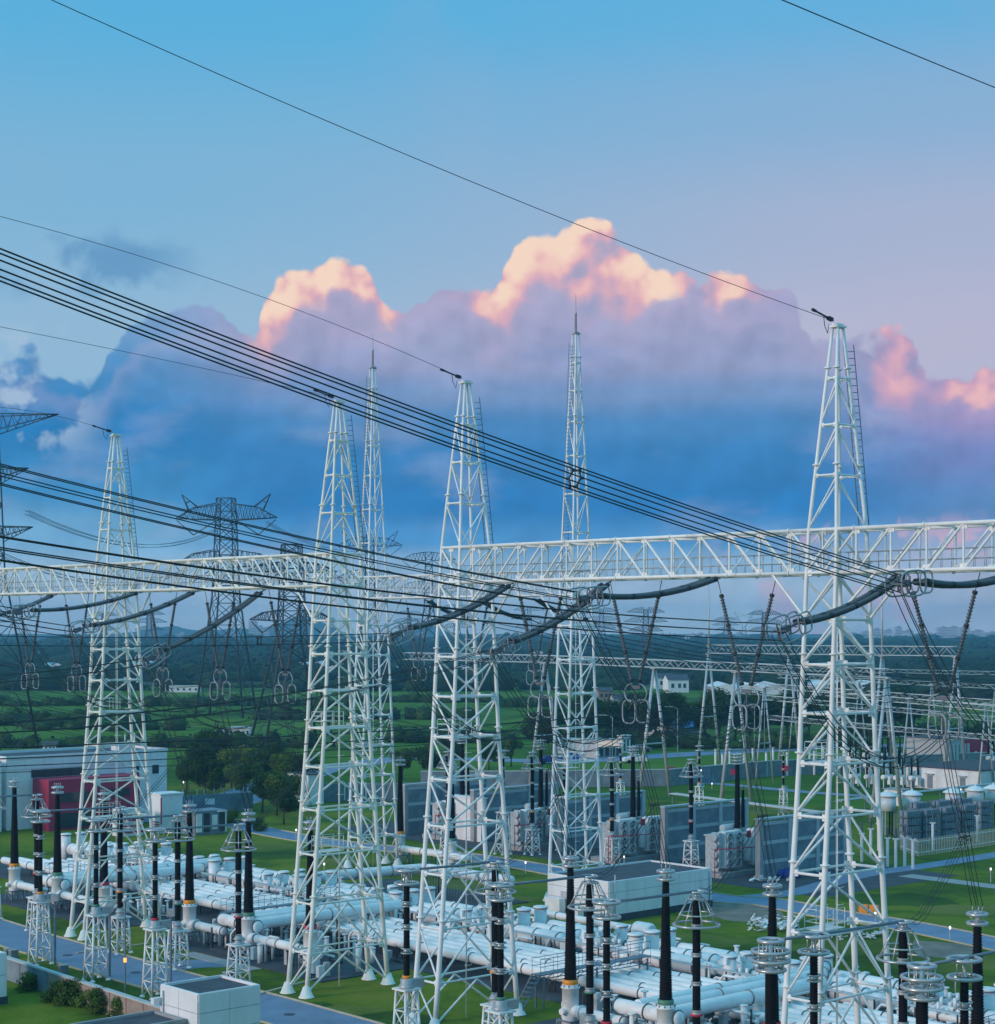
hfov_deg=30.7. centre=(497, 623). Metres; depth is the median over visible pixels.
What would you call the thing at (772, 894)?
gas bushing
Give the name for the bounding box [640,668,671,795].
frame column
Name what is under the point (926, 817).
capacitor rack
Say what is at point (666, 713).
tree
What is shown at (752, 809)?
worn lawn patch
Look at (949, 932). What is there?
garden lamp
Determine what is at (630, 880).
control building
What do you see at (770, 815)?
worn lawn patch
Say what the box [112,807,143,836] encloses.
striped cabin
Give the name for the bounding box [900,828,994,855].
palisade fence
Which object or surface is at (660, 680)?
house
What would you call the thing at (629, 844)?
conductor bundle
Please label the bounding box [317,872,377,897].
breaker unit
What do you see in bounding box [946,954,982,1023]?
post insulator
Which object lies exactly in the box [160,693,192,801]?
conductor bundle
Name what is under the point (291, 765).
tree
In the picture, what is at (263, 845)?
worn lawn patch
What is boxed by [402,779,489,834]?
fire wall
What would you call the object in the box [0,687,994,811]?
ground
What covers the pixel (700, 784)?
post insulator
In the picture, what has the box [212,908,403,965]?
duct fittings
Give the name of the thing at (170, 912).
service pole
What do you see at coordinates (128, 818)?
busbar tube
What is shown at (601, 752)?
window
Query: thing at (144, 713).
conductor bundle
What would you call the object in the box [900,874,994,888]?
lawn path
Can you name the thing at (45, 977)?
yard wall
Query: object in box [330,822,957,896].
transformer apron
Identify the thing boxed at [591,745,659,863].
transformer
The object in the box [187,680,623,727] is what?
conductor bundle
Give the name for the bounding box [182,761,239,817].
conductor bundle
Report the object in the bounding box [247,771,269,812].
tree
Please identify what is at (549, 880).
busbar tube
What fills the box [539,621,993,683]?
conductor bundle
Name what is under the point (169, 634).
jumper string
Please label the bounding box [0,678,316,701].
conductor bundle
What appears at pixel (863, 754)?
breaker
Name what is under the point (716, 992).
gas duct
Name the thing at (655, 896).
busbar tube
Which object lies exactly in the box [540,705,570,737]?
tree
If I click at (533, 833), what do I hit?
conductor bundle
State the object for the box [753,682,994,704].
slim beam
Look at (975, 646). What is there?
horizon tree belt
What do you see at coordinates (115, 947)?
cable trench cover
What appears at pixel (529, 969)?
gas duct
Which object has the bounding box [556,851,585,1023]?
gas bushing
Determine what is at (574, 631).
pylon
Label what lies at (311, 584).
conductor bundle
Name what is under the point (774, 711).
tree
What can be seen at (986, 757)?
breaker
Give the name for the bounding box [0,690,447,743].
conductor bundle
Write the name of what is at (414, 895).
breaker unit
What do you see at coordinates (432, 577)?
gantry beam
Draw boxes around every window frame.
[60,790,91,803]
[60,810,95,828]
[107,787,129,797]
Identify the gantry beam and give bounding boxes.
[0,563,128,616]
[101,552,354,620]
[364,570,585,621]
[449,528,852,619]
[820,519,994,618]
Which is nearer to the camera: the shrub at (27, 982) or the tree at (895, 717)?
the shrub at (27, 982)
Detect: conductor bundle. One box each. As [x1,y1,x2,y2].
[0,248,906,592]
[0,463,582,606]
[0,535,785,640]
[0,551,189,585]
[0,606,15,618]
[0,614,74,636]
[0,633,391,646]
[0,650,493,732]
[0,658,144,682]
[0,666,280,688]
[0,673,994,747]
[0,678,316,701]
[0,682,993,758]
[0,687,340,714]
[0,688,992,766]
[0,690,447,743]
[0,694,993,772]
[0,695,378,727]
[0,702,409,740]
[0,710,440,753]
[1,676,388,715]
[1,703,420,743]
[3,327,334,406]
[11,612,164,709]
[25,510,216,547]
[68,630,222,717]
[125,756,179,808]
[140,659,288,729]
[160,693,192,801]
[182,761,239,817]
[187,678,650,727]
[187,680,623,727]
[188,713,678,754]
[218,696,251,809]
[244,768,301,826]
[262,566,383,588]
[265,521,395,552]
[269,683,786,740]
[269,703,758,738]
[271,684,731,741]
[282,700,313,816]
[311,565,451,596]
[385,635,543,740]
[407,688,893,722]
[408,708,813,750]
[408,708,921,751]
[485,653,639,751]
[495,623,987,682]
[500,795,561,864]
[519,690,994,736]
[520,696,923,734]
[521,678,948,739]
[537,712,574,852]
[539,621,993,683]
[571,597,750,748]
[592,804,656,878]
[597,623,994,683]
[609,690,994,718]
[609,708,993,748]
[609,713,993,746]
[631,718,669,866]
[701,814,765,894]
[741,723,776,879]
[743,673,930,687]
[771,629,948,768]
[774,687,961,700]
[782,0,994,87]
[814,699,994,711]
[839,678,986,713]
[869,689,994,699]
[891,581,994,751]
[905,699,989,710]
[905,835,968,924]
[938,734,982,908]
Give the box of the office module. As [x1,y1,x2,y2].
[182,807,226,835]
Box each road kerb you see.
[0,945,272,1023]
[2,919,384,1023]
[227,827,994,950]
[238,819,994,937]
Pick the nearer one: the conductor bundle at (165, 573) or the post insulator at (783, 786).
the conductor bundle at (165, 573)
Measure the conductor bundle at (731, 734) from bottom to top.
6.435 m
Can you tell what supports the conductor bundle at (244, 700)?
hanging from the strain string at (533, 632)
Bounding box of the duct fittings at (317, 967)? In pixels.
[168,917,360,977]
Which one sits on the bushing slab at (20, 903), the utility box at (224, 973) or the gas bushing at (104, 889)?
the gas bushing at (104, 889)
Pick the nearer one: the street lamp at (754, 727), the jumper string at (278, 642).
the jumper string at (278, 642)
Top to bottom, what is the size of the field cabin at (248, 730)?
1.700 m
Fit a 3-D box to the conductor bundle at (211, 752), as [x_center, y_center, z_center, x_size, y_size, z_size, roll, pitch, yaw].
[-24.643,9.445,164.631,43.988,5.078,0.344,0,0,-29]
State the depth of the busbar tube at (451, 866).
104.34 m
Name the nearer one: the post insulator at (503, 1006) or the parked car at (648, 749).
the post insulator at (503, 1006)
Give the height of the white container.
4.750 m
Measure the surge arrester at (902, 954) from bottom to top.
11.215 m
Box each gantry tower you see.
[64,433,160,940]
[280,399,395,998]
[409,380,525,1023]
[781,323,893,1023]
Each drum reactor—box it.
[880,789,898,835]
[901,788,922,809]
[943,786,964,805]
[965,784,985,800]
[983,783,994,825]
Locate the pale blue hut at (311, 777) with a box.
[286,771,324,804]
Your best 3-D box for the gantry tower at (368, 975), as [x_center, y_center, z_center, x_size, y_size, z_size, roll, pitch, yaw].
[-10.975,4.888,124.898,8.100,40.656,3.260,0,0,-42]
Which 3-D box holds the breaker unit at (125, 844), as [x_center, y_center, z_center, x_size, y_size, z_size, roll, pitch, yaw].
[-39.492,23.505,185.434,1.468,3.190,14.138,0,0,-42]
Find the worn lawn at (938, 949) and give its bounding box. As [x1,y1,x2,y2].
[913,940,972,957]
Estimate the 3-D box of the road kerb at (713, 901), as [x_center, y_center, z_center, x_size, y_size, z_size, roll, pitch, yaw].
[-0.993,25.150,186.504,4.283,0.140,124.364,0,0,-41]
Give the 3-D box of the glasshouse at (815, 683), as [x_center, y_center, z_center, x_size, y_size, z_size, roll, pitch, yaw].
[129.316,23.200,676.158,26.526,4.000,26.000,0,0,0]
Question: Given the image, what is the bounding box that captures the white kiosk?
[882,787,910,805]
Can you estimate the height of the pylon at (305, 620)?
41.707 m
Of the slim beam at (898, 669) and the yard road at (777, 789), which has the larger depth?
the slim beam at (898, 669)
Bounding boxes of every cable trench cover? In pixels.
[76,943,149,953]
[260,978,316,993]
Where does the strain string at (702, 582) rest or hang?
hanging from the gantry beam at (788, 533)
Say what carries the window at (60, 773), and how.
in the red white building at (41, 782)
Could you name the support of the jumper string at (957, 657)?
hanging from the gantry beam at (955, 527)
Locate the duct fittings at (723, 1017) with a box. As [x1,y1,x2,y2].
[582,990,832,1023]
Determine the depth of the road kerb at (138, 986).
129.19 m
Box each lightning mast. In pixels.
[343,334,402,868]
[542,295,602,900]
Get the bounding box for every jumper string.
[19,595,41,689]
[64,595,88,691]
[149,592,176,696]
[205,590,235,699]
[269,592,301,703]
[406,600,431,680]
[461,601,487,682]
[517,583,563,718]
[520,597,549,684]
[610,580,661,723]
[718,577,776,729]
[911,573,979,741]
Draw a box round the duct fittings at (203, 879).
[73,847,337,902]
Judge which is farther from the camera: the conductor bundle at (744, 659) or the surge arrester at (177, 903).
the conductor bundle at (744, 659)
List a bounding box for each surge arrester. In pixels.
[0,798,6,918]
[21,794,52,931]
[104,806,136,954]
[161,814,194,969]
[220,823,256,981]
[436,751,458,850]
[474,860,516,1023]
[521,752,543,855]
[567,874,611,1023]
[600,757,623,864]
[672,889,720,1023]
[679,759,702,865]
[876,919,930,1023]
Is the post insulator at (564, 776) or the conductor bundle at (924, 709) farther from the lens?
the conductor bundle at (924, 709)
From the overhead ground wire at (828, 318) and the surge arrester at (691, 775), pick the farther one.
the surge arrester at (691, 775)
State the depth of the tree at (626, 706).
369.93 m
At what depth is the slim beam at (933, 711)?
283.87 m
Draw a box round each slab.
[0,857,955,1023]
[0,891,182,929]
[149,932,403,982]
[348,878,527,905]
[530,1017,654,1023]
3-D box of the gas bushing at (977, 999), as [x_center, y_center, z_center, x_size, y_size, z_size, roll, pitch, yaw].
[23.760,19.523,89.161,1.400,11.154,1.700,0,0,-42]
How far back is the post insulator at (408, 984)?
101.96 m
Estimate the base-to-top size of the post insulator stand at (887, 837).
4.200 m
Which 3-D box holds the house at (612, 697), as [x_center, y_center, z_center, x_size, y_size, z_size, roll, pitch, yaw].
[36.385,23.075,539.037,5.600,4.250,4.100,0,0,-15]
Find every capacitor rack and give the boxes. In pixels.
[898,808,920,846]
[907,800,928,832]
[917,806,939,843]
[930,798,951,828]
[936,804,958,843]
[951,796,971,813]
[956,802,977,840]
[972,798,992,836]
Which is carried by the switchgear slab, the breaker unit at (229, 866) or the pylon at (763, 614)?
the breaker unit at (229, 866)
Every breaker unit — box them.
[61,833,129,864]
[75,831,128,856]
[93,833,160,855]
[129,845,207,879]
[146,843,223,869]
[160,842,223,869]
[208,859,293,897]
[223,857,293,890]
[241,855,306,893]
[292,873,379,913]
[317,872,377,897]
[325,870,398,894]
[389,890,486,933]
[410,888,516,929]
[424,886,533,924]
[504,912,626,958]
[516,907,644,951]
[533,905,660,948]
[627,932,759,980]
[644,929,762,978]
[670,926,781,976]
[783,959,959,1023]
[799,956,956,1016]
[824,953,959,1013]
[968,990,994,1023]
[983,986,994,1010]
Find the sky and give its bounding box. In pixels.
[0,0,994,633]
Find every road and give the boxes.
[0,920,376,1023]
[143,743,994,821]
[156,959,226,969]
[227,819,994,948]
[705,782,871,796]
[736,852,994,899]
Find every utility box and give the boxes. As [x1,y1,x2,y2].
[3,947,14,955]
[7,949,18,957]
[57,963,68,973]
[222,971,233,977]
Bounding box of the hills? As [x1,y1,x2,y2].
[1,615,562,634]
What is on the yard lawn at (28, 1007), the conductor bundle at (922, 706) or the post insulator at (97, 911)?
the post insulator at (97, 911)
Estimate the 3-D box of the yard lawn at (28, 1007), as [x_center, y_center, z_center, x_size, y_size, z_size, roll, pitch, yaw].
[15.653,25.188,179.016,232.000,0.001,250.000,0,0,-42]
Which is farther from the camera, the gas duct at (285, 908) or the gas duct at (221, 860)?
the gas duct at (221, 860)
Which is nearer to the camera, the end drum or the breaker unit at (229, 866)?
the end drum
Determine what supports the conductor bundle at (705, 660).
hanging from the strain string at (447, 611)
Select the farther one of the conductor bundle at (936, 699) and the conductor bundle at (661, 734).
the conductor bundle at (936, 699)
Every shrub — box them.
[15,971,36,992]
[40,979,65,1001]
[52,978,73,1005]
[61,977,88,1007]
[74,989,88,1007]
[84,985,107,1013]
[104,996,123,1017]
[227,809,242,823]
[251,816,268,831]
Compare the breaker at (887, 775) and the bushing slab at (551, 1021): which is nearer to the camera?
the bushing slab at (551, 1021)
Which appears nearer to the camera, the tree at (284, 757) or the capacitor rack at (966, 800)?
the capacitor rack at (966, 800)
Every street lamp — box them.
[665,706,677,755]
[744,705,754,754]
[752,694,764,753]
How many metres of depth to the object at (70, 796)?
221.21 m
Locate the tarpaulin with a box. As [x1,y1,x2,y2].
[777,867,800,877]
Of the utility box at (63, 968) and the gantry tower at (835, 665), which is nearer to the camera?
the gantry tower at (835, 665)
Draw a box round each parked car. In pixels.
[537,755,562,763]
[559,753,580,759]
[622,754,647,762]
[630,744,651,751]
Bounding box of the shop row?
[576,738,621,757]
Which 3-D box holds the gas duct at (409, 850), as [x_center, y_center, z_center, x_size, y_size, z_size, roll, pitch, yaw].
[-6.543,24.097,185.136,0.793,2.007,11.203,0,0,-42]
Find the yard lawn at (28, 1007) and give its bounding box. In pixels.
[0,781,994,1023]
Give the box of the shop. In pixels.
[556,737,577,753]
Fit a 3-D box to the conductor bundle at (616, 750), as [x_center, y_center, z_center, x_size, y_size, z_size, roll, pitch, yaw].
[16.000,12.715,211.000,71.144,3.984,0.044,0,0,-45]
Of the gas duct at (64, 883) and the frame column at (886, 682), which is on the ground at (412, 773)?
the frame column at (886, 682)
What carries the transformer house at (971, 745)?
on the ground at (412, 773)
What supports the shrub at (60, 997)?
on the yard lawn at (28, 1007)
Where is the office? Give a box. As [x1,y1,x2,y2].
[0,761,0,831]
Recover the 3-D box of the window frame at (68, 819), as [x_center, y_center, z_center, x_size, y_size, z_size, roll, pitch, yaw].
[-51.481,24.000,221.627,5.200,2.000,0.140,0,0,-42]
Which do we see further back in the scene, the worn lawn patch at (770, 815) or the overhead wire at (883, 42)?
the worn lawn patch at (770, 815)
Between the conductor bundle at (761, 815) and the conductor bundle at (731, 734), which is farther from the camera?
the conductor bundle at (731, 734)
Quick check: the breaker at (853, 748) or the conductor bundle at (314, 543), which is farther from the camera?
the conductor bundle at (314, 543)
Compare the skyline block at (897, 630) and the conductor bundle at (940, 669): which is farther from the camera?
the skyline block at (897, 630)
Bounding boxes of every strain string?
[0,594,57,615]
[6,591,141,620]
[64,590,198,638]
[135,589,265,668]
[379,583,513,645]
[425,600,487,624]
[479,580,611,663]
[484,604,542,623]
[533,598,599,626]
[565,576,720,610]
[765,573,905,643]
[884,569,994,596]
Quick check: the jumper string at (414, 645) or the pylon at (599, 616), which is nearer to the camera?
the jumper string at (414, 645)
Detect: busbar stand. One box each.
[851,752,860,785]
[861,754,873,787]
[880,746,891,786]
[882,737,892,769]
[892,751,900,785]
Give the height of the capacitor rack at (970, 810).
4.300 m
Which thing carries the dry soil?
on the yard lawn at (28, 1007)
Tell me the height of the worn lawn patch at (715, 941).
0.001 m
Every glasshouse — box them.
[45,662,60,666]
[299,661,329,665]
[706,681,784,694]
[807,680,870,689]
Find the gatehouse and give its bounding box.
[618,735,631,752]
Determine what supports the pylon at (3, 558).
on the ground at (412, 773)
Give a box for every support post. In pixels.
[714,749,716,764]
[721,753,723,763]
[728,748,730,763]
[786,751,788,775]
[812,750,815,774]
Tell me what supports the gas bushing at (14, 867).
on the bushing slab at (20, 903)
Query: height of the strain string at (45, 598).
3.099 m
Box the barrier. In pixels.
[857,904,879,914]
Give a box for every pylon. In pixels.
[0,413,58,750]
[88,612,120,644]
[135,610,165,645]
[174,493,277,717]
[245,544,336,746]
[337,531,402,672]
[393,611,424,644]
[400,552,456,665]
[443,604,469,651]
[511,606,543,649]
[564,612,586,642]
[587,607,615,648]
[624,607,667,651]
[713,617,738,642]
[734,612,753,640]
[747,610,781,646]
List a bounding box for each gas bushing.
[5,777,23,900]
[48,783,66,909]
[97,789,114,919]
[181,800,199,943]
[238,808,259,956]
[298,818,323,970]
[392,756,408,862]
[446,761,459,867]
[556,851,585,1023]
[655,864,675,1023]
[762,879,782,1023]
[966,905,988,1023]
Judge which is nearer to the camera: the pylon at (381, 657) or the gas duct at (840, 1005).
the gas duct at (840, 1005)
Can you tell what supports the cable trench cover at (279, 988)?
on the yard lawn at (28, 1007)
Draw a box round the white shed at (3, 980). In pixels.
[0,951,7,1004]
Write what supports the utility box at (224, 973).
on the yard lawn at (28, 1007)
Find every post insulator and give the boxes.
[27,809,54,965]
[82,818,111,982]
[139,827,170,999]
[392,867,423,1023]
[485,882,518,1023]
[493,750,511,854]
[555,748,570,850]
[592,898,624,1023]
[616,742,625,794]
[694,745,704,805]
[778,750,787,814]
[797,931,830,1023]
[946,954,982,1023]
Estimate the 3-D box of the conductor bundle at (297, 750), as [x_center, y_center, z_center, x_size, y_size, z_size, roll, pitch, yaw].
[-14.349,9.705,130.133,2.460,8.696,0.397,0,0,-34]
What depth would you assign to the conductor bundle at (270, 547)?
77.66 m
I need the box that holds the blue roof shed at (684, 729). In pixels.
[644,720,699,737]
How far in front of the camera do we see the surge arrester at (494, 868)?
106.41 m
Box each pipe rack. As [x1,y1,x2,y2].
[669,793,834,814]
[833,782,994,812]
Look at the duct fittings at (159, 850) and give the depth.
155.58 m
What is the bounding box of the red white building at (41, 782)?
[0,733,167,831]
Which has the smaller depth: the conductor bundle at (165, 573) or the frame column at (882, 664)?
the conductor bundle at (165, 573)
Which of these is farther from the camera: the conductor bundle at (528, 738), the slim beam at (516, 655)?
the slim beam at (516, 655)
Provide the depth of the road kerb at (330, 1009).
123.49 m
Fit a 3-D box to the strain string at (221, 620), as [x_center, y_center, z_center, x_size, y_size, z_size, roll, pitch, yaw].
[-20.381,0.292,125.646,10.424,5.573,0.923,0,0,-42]
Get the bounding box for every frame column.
[528,663,559,783]
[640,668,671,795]
[696,589,720,762]
[719,672,752,801]
[755,686,773,782]
[778,655,797,759]
[788,677,803,753]
[823,692,841,781]
[853,681,865,746]
[869,677,902,821]
[870,595,893,773]
[901,700,916,770]
[926,684,936,733]
[945,656,965,760]
[978,702,994,783]
[990,687,994,734]
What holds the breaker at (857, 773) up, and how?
on the ground at (412, 773)
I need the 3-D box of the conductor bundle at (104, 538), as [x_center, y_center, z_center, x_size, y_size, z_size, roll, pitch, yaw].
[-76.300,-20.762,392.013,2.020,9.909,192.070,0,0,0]
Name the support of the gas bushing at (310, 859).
on the bushing slab at (347, 969)
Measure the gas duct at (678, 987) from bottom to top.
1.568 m
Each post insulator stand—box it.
[859,822,864,861]
[868,818,873,854]
[884,826,890,866]
[892,827,898,867]
[902,826,907,865]
[910,828,915,868]
[930,812,935,849]
[974,805,979,841]
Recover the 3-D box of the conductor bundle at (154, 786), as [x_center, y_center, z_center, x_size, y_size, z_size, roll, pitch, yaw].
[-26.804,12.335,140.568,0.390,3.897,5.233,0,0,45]
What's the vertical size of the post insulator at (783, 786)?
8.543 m
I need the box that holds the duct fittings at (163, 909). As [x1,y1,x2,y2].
[45,870,174,918]
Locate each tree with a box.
[174,755,200,792]
[184,741,214,785]
[188,754,223,794]
[192,726,232,760]
[206,757,234,790]
[216,746,241,787]
[222,760,264,792]
[237,745,258,761]
[242,750,271,782]
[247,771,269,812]
[256,741,287,770]
[263,768,294,814]
[264,785,299,823]
[268,749,298,774]
[283,752,320,774]
[286,773,305,795]
[388,747,414,778]
[409,745,445,770]
[439,740,464,758]
[481,738,503,769]
[501,737,524,766]
[520,714,552,743]
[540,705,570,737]
[570,694,605,735]
[598,698,632,732]
[617,690,661,736]
[643,699,675,732]
[654,690,691,727]
[681,699,725,734]
[698,686,737,734]
[734,690,767,735]
[734,694,753,739]
[753,695,789,729]
[767,690,811,732]
[797,698,826,734]
[818,684,855,734]
[853,696,885,737]
[876,687,906,729]
[895,693,931,729]
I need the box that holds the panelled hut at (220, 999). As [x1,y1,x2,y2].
[151,975,259,1023]
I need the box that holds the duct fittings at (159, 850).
[129,846,594,951]
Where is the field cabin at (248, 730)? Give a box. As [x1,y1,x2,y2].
[228,726,252,734]
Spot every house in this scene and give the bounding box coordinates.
[41,741,57,748]
[596,687,613,700]
[609,694,628,704]
[653,673,672,688]
[662,674,689,692]
[904,759,994,791]
[906,734,989,761]
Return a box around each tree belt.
[0,632,994,662]
[0,650,994,699]
[0,678,994,748]
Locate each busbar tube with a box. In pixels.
[0,794,36,797]
[40,806,120,811]
[96,814,177,820]
[156,823,238,829]
[408,860,495,869]
[501,874,590,884]
[607,890,696,901]
[769,920,903,940]
[920,950,994,965]
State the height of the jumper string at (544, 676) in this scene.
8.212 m
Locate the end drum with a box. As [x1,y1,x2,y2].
[631,921,655,936]
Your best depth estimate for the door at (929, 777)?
275.98 m
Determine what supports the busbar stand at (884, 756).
on the ground at (412, 773)
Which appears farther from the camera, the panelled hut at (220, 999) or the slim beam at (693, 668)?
the slim beam at (693, 668)
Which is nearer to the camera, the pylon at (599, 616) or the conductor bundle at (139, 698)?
the conductor bundle at (139, 698)
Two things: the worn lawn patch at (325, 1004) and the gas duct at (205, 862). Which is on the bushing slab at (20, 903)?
the gas duct at (205, 862)
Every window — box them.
[31,769,44,777]
[45,768,57,776]
[58,768,70,775]
[71,767,81,774]
[152,765,158,773]
[599,748,603,756]
[605,748,608,755]
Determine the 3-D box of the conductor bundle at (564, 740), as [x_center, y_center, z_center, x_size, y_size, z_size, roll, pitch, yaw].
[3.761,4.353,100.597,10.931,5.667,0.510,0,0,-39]
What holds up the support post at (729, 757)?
on the ground at (412, 773)
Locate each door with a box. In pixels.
[927,775,932,787]
[960,778,964,790]
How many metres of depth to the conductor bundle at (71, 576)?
343.55 m
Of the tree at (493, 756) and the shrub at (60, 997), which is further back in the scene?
the tree at (493, 756)
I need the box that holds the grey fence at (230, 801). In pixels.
[175,787,252,810]
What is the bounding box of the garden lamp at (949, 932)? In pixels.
[949,925,950,939]
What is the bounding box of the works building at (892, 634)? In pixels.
[883,633,908,636]
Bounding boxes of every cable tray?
[83,850,346,899]
[398,909,994,1023]
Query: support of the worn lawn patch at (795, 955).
on the yard lawn at (28, 1007)
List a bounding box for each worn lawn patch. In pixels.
[220,842,293,849]
[242,849,342,859]
[305,858,371,865]
[309,1002,333,1006]
[328,1005,402,1015]
[358,1011,445,1023]
[514,896,539,901]
[659,933,752,946]
[739,945,847,960]
[749,805,793,813]
[764,812,863,817]
[781,938,914,954]
[830,892,959,906]
[890,956,994,972]
[920,904,994,914]
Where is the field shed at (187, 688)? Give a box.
[169,685,201,691]
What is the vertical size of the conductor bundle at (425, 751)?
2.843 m
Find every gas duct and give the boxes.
[0,856,809,1023]
[17,881,42,903]
[18,856,843,1023]
[33,858,868,1023]
[33,875,69,908]
[43,887,116,910]
[47,856,222,892]
[49,857,894,1023]
[60,891,93,913]
[64,860,207,903]
[64,863,205,886]
[66,857,915,1023]
[85,859,945,1023]
[193,921,226,947]
[216,912,262,952]
[224,929,279,957]
[233,892,403,935]
[252,934,302,966]
[255,895,411,937]
[255,899,402,938]
[318,863,421,886]
[398,845,470,867]
[426,863,514,893]
[521,906,631,932]
[579,1007,627,1023]
[612,997,684,1023]
[635,961,831,1003]
[650,967,828,1023]
[675,974,827,1023]
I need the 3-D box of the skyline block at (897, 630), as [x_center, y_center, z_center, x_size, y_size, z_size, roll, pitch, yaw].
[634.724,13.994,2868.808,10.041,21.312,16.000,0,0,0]
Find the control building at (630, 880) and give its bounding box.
[545,860,712,921]
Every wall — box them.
[6,956,159,1015]
[324,782,445,801]
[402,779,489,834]
[421,752,994,787]
[470,782,558,841]
[556,790,645,852]
[660,798,748,862]
[755,809,846,878]
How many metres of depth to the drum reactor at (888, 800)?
215.09 m
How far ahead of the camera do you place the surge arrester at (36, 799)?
148.22 m
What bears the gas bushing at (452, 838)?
on the yard lawn at (28, 1007)
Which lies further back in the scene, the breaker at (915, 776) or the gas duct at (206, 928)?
the breaker at (915, 776)
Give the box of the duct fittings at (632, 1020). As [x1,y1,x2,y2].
[561,1001,692,1023]
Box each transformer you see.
[422,736,469,839]
[500,739,556,850]
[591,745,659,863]
[704,752,754,878]
[750,937,790,1023]
[899,961,943,1023]
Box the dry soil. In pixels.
[706,903,783,921]
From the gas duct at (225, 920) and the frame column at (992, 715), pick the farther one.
the frame column at (992, 715)
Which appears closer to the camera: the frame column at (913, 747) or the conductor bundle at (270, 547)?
the conductor bundle at (270, 547)
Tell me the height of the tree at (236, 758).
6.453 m
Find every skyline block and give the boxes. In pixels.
[248,620,257,634]
[257,625,262,634]
[263,626,270,635]
[860,630,868,637]
[873,628,880,637]
[883,628,892,632]
[894,626,901,635]
[902,629,913,636]
[936,626,947,637]
[946,626,958,637]
[957,626,969,636]
[969,629,983,636]
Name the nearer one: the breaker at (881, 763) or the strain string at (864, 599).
the strain string at (864, 599)
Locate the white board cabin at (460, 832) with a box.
[454,794,487,841]
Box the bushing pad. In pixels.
[182,952,261,970]
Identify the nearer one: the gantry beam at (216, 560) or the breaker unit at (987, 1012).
the breaker unit at (987, 1012)
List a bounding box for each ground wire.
[0,216,460,387]
[0,407,110,438]
[52,0,833,332]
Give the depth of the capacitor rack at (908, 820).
203.60 m
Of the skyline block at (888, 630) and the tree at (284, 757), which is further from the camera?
the skyline block at (888, 630)
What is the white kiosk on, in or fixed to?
on the ground at (412, 773)
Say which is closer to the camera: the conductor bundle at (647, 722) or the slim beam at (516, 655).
the conductor bundle at (647, 722)
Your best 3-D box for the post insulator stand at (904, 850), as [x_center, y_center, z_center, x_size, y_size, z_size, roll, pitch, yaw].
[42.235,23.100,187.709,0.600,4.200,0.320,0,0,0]
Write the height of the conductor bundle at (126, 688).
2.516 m
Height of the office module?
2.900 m
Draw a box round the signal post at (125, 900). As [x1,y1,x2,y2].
[122,897,127,993]
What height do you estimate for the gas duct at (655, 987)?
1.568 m
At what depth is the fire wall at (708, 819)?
192.42 m
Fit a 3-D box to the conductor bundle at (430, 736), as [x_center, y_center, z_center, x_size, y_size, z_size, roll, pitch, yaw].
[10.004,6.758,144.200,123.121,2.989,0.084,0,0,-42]
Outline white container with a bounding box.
[149,791,183,832]
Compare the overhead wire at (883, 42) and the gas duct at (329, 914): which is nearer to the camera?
the overhead wire at (883, 42)
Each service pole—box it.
[36,894,58,963]
[90,904,113,975]
[151,908,174,981]
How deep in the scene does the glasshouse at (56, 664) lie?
969.23 m
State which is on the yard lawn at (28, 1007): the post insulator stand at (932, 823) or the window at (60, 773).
the post insulator stand at (932, 823)
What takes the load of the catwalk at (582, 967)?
on the switchgear slab
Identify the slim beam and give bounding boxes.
[403,652,546,662]
[542,655,656,667]
[652,659,735,671]
[707,644,790,654]
[733,662,888,677]
[746,666,994,674]
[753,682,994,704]
[764,695,994,721]
[769,715,994,740]
[778,674,994,688]
[787,645,883,655]
[813,690,994,711]
[880,646,957,656]
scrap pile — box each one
[748,912,799,930]
[749,875,789,881]
[831,931,888,939]
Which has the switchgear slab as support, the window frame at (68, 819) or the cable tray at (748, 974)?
the cable tray at (748, 974)
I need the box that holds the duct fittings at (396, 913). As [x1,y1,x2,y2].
[385,907,994,1023]
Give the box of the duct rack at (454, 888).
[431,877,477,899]
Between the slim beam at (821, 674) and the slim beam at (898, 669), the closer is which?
the slim beam at (821, 674)
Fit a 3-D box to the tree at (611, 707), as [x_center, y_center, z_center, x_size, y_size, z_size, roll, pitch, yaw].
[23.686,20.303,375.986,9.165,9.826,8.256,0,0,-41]
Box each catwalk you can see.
[27,854,149,900]
[202,885,336,942]
[519,939,650,1010]
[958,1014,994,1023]
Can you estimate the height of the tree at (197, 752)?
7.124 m
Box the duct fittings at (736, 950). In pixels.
[594,928,955,999]
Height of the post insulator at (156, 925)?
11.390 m
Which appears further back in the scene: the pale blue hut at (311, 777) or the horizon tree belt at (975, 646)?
the horizon tree belt at (975, 646)
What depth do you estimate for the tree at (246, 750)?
288.54 m
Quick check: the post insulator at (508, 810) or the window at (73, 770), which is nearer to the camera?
the post insulator at (508, 810)
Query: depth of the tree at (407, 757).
292.13 m
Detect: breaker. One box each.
[848,737,858,755]
[849,747,856,773]
[849,756,860,785]
[862,738,870,756]
[864,757,873,786]
[879,748,888,775]
[880,738,887,755]
[881,757,893,787]
[893,758,905,786]
[895,738,902,754]
[898,748,906,774]
[908,758,920,787]
[985,741,994,759]
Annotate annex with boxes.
[71,1010,185,1023]
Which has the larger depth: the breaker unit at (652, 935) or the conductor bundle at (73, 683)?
the conductor bundle at (73, 683)
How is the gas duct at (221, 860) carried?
on the switchgear slab

